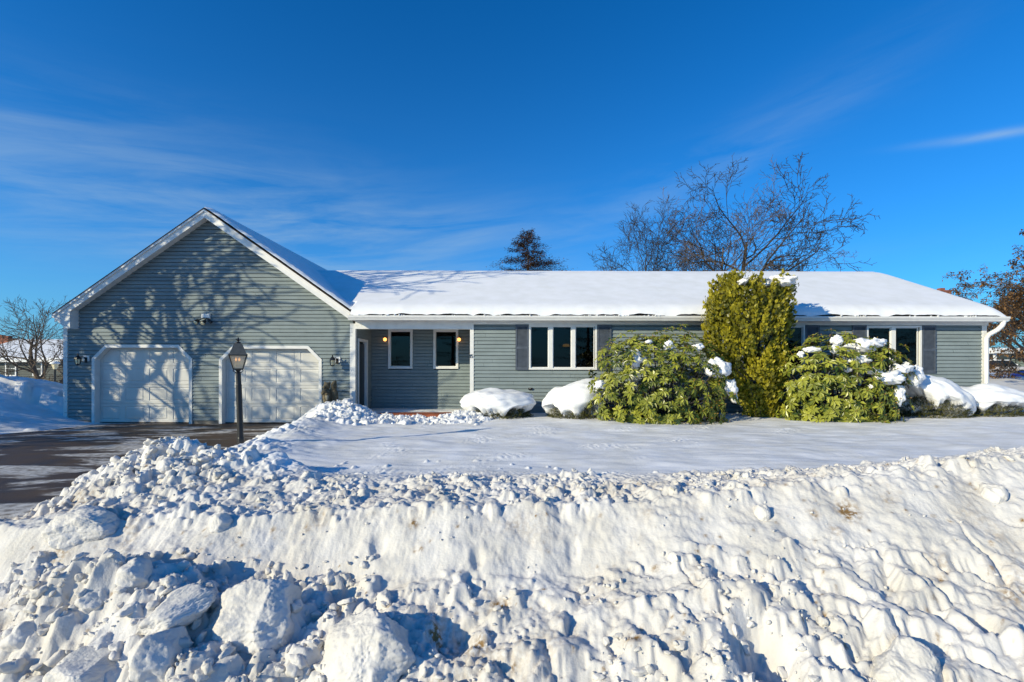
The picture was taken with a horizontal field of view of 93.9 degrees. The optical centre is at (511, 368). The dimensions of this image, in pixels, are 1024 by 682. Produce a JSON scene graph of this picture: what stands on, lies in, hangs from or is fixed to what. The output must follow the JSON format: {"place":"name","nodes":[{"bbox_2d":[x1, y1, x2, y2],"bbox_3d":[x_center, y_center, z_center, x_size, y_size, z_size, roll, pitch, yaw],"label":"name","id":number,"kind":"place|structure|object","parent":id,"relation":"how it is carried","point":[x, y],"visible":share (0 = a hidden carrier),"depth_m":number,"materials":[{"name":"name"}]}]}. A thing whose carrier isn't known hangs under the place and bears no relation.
{"place":"outdoors","nodes":[
{"label":"outdoors","id":0,"kind":"place"},
{"bbox_2d":[0,423,290,518],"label":"driveway","id":1,"kind":"structure","parent":0,"point":[36,467],"depth_m":9.54,"materials":[{"name":"grey asphalt"}]},
{"bbox_2d":[0,372,1023,681],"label":"snowy ground","id":2,"kind":"structure","parent":0,"point":[956,606],"depth_m":4.28,"materials":[{"name":"white snow"}]},
{"bbox_2d":[0,620,34,652],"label":"snow block","id":3,"kind":"object","parent":2,"relation":"on","point":[15,639],"depth_m":3.39,"materials":[{"name":"white snow"}]},
{"bbox_2d":[0,294,65,383],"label":"bare tree","id":4,"kind":"object","parent":2,"relation":"on","point":[31,361],"visible":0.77,"depth_m":21.23,"materials":[{"name":"brown plant"}]},
{"bbox_2d":[49,361,59,381],"bbox_3d":[-19.131,1.370,20.000,0.314,3.380,0.314,0,0,22],"label":"lamp post","id":5,"kind":"object","parent":2,"relation":"on","point":[54,364],"visible":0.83,"depth_m":19.97,"materials":[{"name":"black metal"}]},
{"bbox_2d":[42,646,116,681],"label":"snow block","id":6,"kind":"object","parent":2,"relation":"on","point":[86,664],"depth_m":3.16,"materials":[{"name":"white snow"}]},
{"bbox_2d":[41,505,119,550],"bbox_3d":[-4.079,1.512,4.561,0.664,0.386,0.470,0,0,0],"label":"snow block","id":7,"kind":"object","parent":2,"relation":"on","point":[69,530],"depth_m":4.41,"materials":[{"name":"white snow"}]},
{"bbox_2d":[114,558,153,588],"bbox_3d":[-2.960,1.613,3.757,0.238,0.255,0.246,0,0,0],"label":"snow block","id":8,"kind":"object","parent":2,"relation":"on","point":[133,573],"depth_m":3.68,"materials":[{"name":"white snow"}]},
{"bbox_2d":[128,626,192,681],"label":"snow block","id":9,"kind":"object","parent":2,"relation":"on","point":[151,657],"depth_m":3.18,"materials":[{"name":"white snow"}]},
{"bbox_2d":[136,584,217,635],"bbox_3d":[-2.478,1.789,3.558,0.489,0.301,0.424,0,0,-29],"label":"snow block","id":10,"kind":"object","parent":2,"relation":"on","point":[186,605],"depth_m":3.48,"materials":[{"name":"white snow"}]},
{"bbox_2d":[208,513,232,532],"bbox_3d":[-2.750,1.466,4.527,0.212,0.223,0.212,0,0,0],"label":"snow block","id":11,"kind":"object","parent":2,"relation":"on","point":[220,522],"depth_m":4.45,"materials":[{"name":"white snow"}]},
{"bbox_2d":[228,337,247,444],"bbox_3d":[-4.471,0.687,7.800,0.276,2.412,0.276,0,0,-28],"label":"lamp post","id":12,"kind":"object","parent":2,"relation":"on","point":[237,354],"visible":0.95,"depth_m":7.76,"materials":[{"name":"black metal"}]},
{"bbox_2d":[207,579,301,655],"bbox_3d":[-1.996,1.939,3.688,0.668,0.628,0.643,0,0,-17],"label":"snow block","id":13,"kind":"object","parent":2,"relation":"on","point":[250,617],"depth_m":3.56,"materials":[{"name":"white snow"}]},
{"bbox_2d":[321,381,337,402],"bbox_3d":[-5.077,0.855,13.320,0.429,1.068,0.409,0,0,0],"label":"carved statue","id":14,"kind":"object","parent":2,"relation":"on","point":[330,394],"visible":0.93,"depth_m":13.27,"materials":[{"name":"brown wood"}]},
{"bbox_2d":[319,607,415,681],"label":"snow block","id":15,"kind":"object","parent":2,"relation":"on","point":[369,644],"depth_m":3.29,"materials":[{"name":"white snow"}]},
{"bbox_2d":[460,388,535,418],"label":"yew","id":16,"kind":"object","parent":2,"relation":"on","point":[501,403],"visible":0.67,"depth_m":12.41,"materials":[{"name":"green plant"}]},
{"bbox_2d":[0,398,1021,681],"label":"snow rubble","id":17,"kind":"object","parent":2,"relation":"on","point":[168,582],"visible":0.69,"depth_m":3.77,"materials":[{"name":"white snow"}]},
{"bbox_2d":[74,589,102,613],"bbox_3d":[-3.165,1.751,3.602,0.204,0.172,0.184,0,0,0],"label":"snow block","id":18,"kind":"object","parent":17,"relation":"on","point":[87,603],"depth_m":3.54,"materials":[{"name":"white snow"}]},
{"bbox_2d":[156,456,178,473],"bbox_3d":[-4.024,1.141,5.599,0.247,0.225,0.219,0,0,0],"label":"snow block","id":19,"kind":"object","parent":17,"relation":"on","point":[163,466],"depth_m":5.52,"materials":[{"name":"white snow"}]},
{"bbox_2d":[489,228,568,270],"bbox_3d":[1.826,-4.286,37.787,14.260,13.779,14.027,0,0,-40],"label":"spruce","id":20,"kind":"object","parent":2,"relation":"on","point":[528,265],"visible":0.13,"depth_m":37.61,"materials":[{"name":"green plant"}]},
{"bbox_2d":[52,207,1010,423],"bbox_3d":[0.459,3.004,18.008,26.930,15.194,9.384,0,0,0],"label":"ranch house","id":21,"kind":"structure","parent":2,"relation":"on","point":[154,331],"depth_m":13.79,"materials":[{"name":"paint"}]},
{"bbox_2d":[91,345,192,423],"bbox_3d":[-10.666,0.440,13.877,2.890,2.276,0.225,0,0,0],"label":"garage door","id":22,"kind":"structure","parent":21,"relation":"in","point":[131,383],"depth_m":13.95,"materials":[{"name":"paint"}]},
{"bbox_2d":[219,346,321,423],"bbox_3d":[-6.965,0.457,13.877,2.959,2.256,0.225,0,0,0],"label":"garage door","id":23,"kind":"structure","parent":21,"relation":"in","point":[280,384],"depth_m":13.95,"materials":[{"name":"paint"}]},
{"bbox_2d":[357,338,367,407],"bbox_3d":[-4.543,0.205,14.410,0.125,2.210,0.900,0,0,0],"label":"side door","id":24,"kind":"structure","parent":21,"relation":"in","point":[362,359],"depth_m":14.57,"materials":[{"name":"white metal"}]},
{"bbox_2d":[388,329,412,368],"bbox_3d":[-3.567,-0.637,15.281,0.776,1.260,0.077,0,0,0],"label":"window","id":25,"kind":"structure","parent":21,"relation":"in","point":[400,341],"depth_m":15.31,"materials":[{"name":"clear glass"}]},
{"bbox_2d":[433,329,458,368],"bbox_3d":[-2.113,-0.634,15.281,0.798,1.260,0.077,0,0,0],"label":"window","id":26,"kind":"structure","parent":21,"relation":"in","point":[445,343],"depth_m":15.31,"materials":[{"name":"clear glass"}]},
{"bbox_2d":[529,324,596,369],"bbox_3d":[1.465,-0.628,13.781,1.962,1.301,0.077,0,0,0],"label":"window","id":27,"kind":"structure","parent":21,"relation":"in","point":[551,347],"depth_m":13.81,"materials":[{"name":"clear glass"}]},
{"bbox_2d":[741,325,804,370],"bbox_3d":[7.522,-0.605,13.781,1.833,1.321,0.077,0,0,0],"label":"window","id":28,"kind":"structure","parent":21,"relation":"in","point":[799,333],"depth_m":13.81,"materials":[{"name":"clear glass"}]},
{"bbox_2d":[867,326,921,371],"bbox_3d":[11.007,-0.578,13.781,1.587,1.341,0.077,0,0,0],"label":"window","id":29,"kind":"structure","parent":21,"relation":"in","point":[911,336],"depth_m":13.81,"materials":[{"name":"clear glass"}]},
{"bbox_2d":[542,378,616,419],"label":"yew","id":30,"kind":"object","parent":2,"relation":"on","point":[570,400],"visible":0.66,"depth_m":12.40,"materials":[{"name":"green plant"}]},
{"bbox_2d":[588,196,731,270],"bbox_3d":[7.760,-3.739,28.680,7.466,12.750,8.825,0,0,0],"label":"bare tree","id":31,"kind":"object","parent":2,"relation":"on","point":[652,241],"visible":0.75,"depth_m":27.84,"materials":[{"name":"brown plant"}]},
{"bbox_2d":[587,324,739,424],"bbox_3d":[3.769,0.245,12.283,3.812,2.745,2.526,0,0,0],"label":"rhododendron","id":32,"kind":"object","parent":2,"relation":"on","point":[651,407],"visible":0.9,"depth_m":11.56,"materials":[{"name":"green plant"}]},
{"bbox_2d":[607,210,725,270],"bbox_3d":[9.034,-3.690,31.256,8.444,12.646,7.934,0,0,0],"label":"bare tree","id":33,"kind":"object","parent":2,"relation":"on","point":[663,263],"visible":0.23,"depth_m":29.54,"materials":[{"name":"brown plant"}]},
{"bbox_2d":[648,155,796,270],"bbox_3d":[12.199,-4.551,27.649,8.353,14.360,6.544,0,0,0],"label":"bare tree","id":34,"kind":"object","parent":2,"relation":"on","point":[723,251],"visible":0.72,"depth_m":27.13,"materials":[{"name":"brown plant"}]},
{"bbox_2d":[700,268,798,417],"bbox_3d":[6.323,-0.544,12.606,2.530,4.224,1.321,0,0,0],"label":"arborvitae","id":35,"kind":"object","parent":2,"relation":"on","point":[733,296],"visible":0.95,"depth_m":12.34,"materials":[{"name":"green plant"}]},
{"bbox_2d":[753,505,770,520],"bbox_3d":[2.287,1.328,4.370,0.141,0.181,0.155,0,0,0],"label":"snow block","id":36,"kind":"object","parent":2,"relation":"on","point":[762,512],"depth_m":4.32,"materials":[{"name":"white snow"}]},
{"bbox_2d":[649,152,879,270],"bbox_3d":[13.703,-4.834,28.220,11.064,14.958,12.525,0,0,21],"label":"bare tree","id":37,"kind":"object","parent":2,"relation":"on","point":[798,258],"visible":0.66,"depth_m":26.15,"materials":[{"name":"brown plant"}]},
{"bbox_2d":[724,229,858,270],"bbox_3d":[15.505,-3.510,31.419,9.323,12.326,10.395,0,0,19],"label":"bare tree","id":38,"kind":"object","parent":2,"relation":"on","point":[779,261],"visible":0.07,"depth_m":30.49,"materials":[{"name":"brown plant"}]},
{"bbox_2d":[774,329,926,422],"bbox_3d":[8.530,0.277,12.302,3.521,2.660,2.286,0,0,0],"label":"rhododendron","id":39,"kind":"object","parent":2,"relation":"on","point":[853,405],"visible":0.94,"depth_m":11.60,"materials":[{"name":"green plant"}]},
{"bbox_2d":[870,635,943,681],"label":"snow block","id":40,"kind":"object","parent":2,"relation":"on","point":[902,658],"depth_m":3.12,"materials":[{"name":"white snow"}]},
{"bbox_2d":[892,397,923,415],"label":"yew","id":41,"kind":"object","parent":2,"relation":"on","point":[912,411],"visible":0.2,"depth_m":12.62,"materials":[{"name":"green plant"}]},
{"bbox_2d":[894,375,976,418],"bbox_3d":[11.060,0.722,12.602,1.960,1.280,1.424,0,0,0],"label":"yew","id":42,"kind":"object","parent":2,"relation":"on","point":[947,397],"visible":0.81,"depth_m":12.12,"materials":[{"name":"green plant"}]},
{"bbox_2d":[937,288,952,293],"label":"neighbour house","id":43,"kind":"structure","parent":2,"relation":"on","point":[942,290],"depth_m":35.58,"materials":[{"name":"red brick"}]},
{"bbox_2d":[942,229,1023,356],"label":"oak tree","id":44,"kind":"object","parent":2,"relation":"on","point":[1013,309],"visible":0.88,"depth_m":22.42,"materials":[{"name":"brown plant"}]},
{"bbox_2d":[960,383,1023,416],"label":"yew","id":45,"kind":"object","parent":2,"relation":"on","point":[993,398],"visible":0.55,"depth_m":12.34,"materials":[{"name":"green plant"}]},
{"bbox_2d":[979,483,1008,503],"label":"snow block","id":46,"kind":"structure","parent":2,"relation":"on","point":[994,493],"depth_m":4.32,"materials":[{"name":"white snow"}]},
{"bbox_2d":[971,283,1023,378],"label":"oak tree","id":47,"kind":"object","parent":2,"relation":"on","point":[1003,367],"visible":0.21,"depth_m":26.97,"materials":[{"name":"brown plant"}]},
{"bbox_2d":[989,348,1023,366],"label":"neighbour garage","id":48,"kind":"structure","parent":2,"relation":"on","point":[1005,357],"depth_m":37.98,"materials":[{"name":"brick"}]},
{"bbox_2d":[989,360,1023,371],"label":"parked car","id":49,"kind":"object","parent":2,"relation":"on","point":[1014,366],"visible":0.2,"depth_m":35.28,"materials":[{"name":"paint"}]},
{"bbox_2d":[0,0,1023,347],"label":"sky","id":50,"kind":"structure","parent":0,"point":[417,135],"materials":[{"name":"blue"}]},
{"bbox_3d":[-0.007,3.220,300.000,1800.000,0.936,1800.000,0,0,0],"label":"far snow field","id":51,"kind":"structure","parent":0,"visible":0},
{"bbox_2d":[0,335,62,383],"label":"neighbour house","id":52,"kind":"structure","parent":51,"relation":"on","point":[23,373],"depth_m":34.99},
{"bbox_2d":[5,362,16,375],"bbox_3d":[-36.650,-0.027,34.945,0.800,1.100,0.070,0,0,0],"label":"window","id":53,"kind":"structure","parent":52,"relation":"in","point":[11,366],"depth_m":34.91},
{"bbox_2d":[32,362,42,375],"bbox_3d":[-34.700,0.002,34.945,0.700,1.050,0.070,0,0,0],"label":"window","id":54,"kind":"structure","parent":52,"relation":"in","point":[39,370],"depth_m":34.91,"materials":[{"name":"white"}]},
{"bbox_2d":[42,332,62,382],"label":"spruce","id":55,"kind":"object","parent":51,"relation":"on","point":[57,361],"visible":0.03,"depth_m":29.39,"materials":[{"name":"plant"}]}
]}

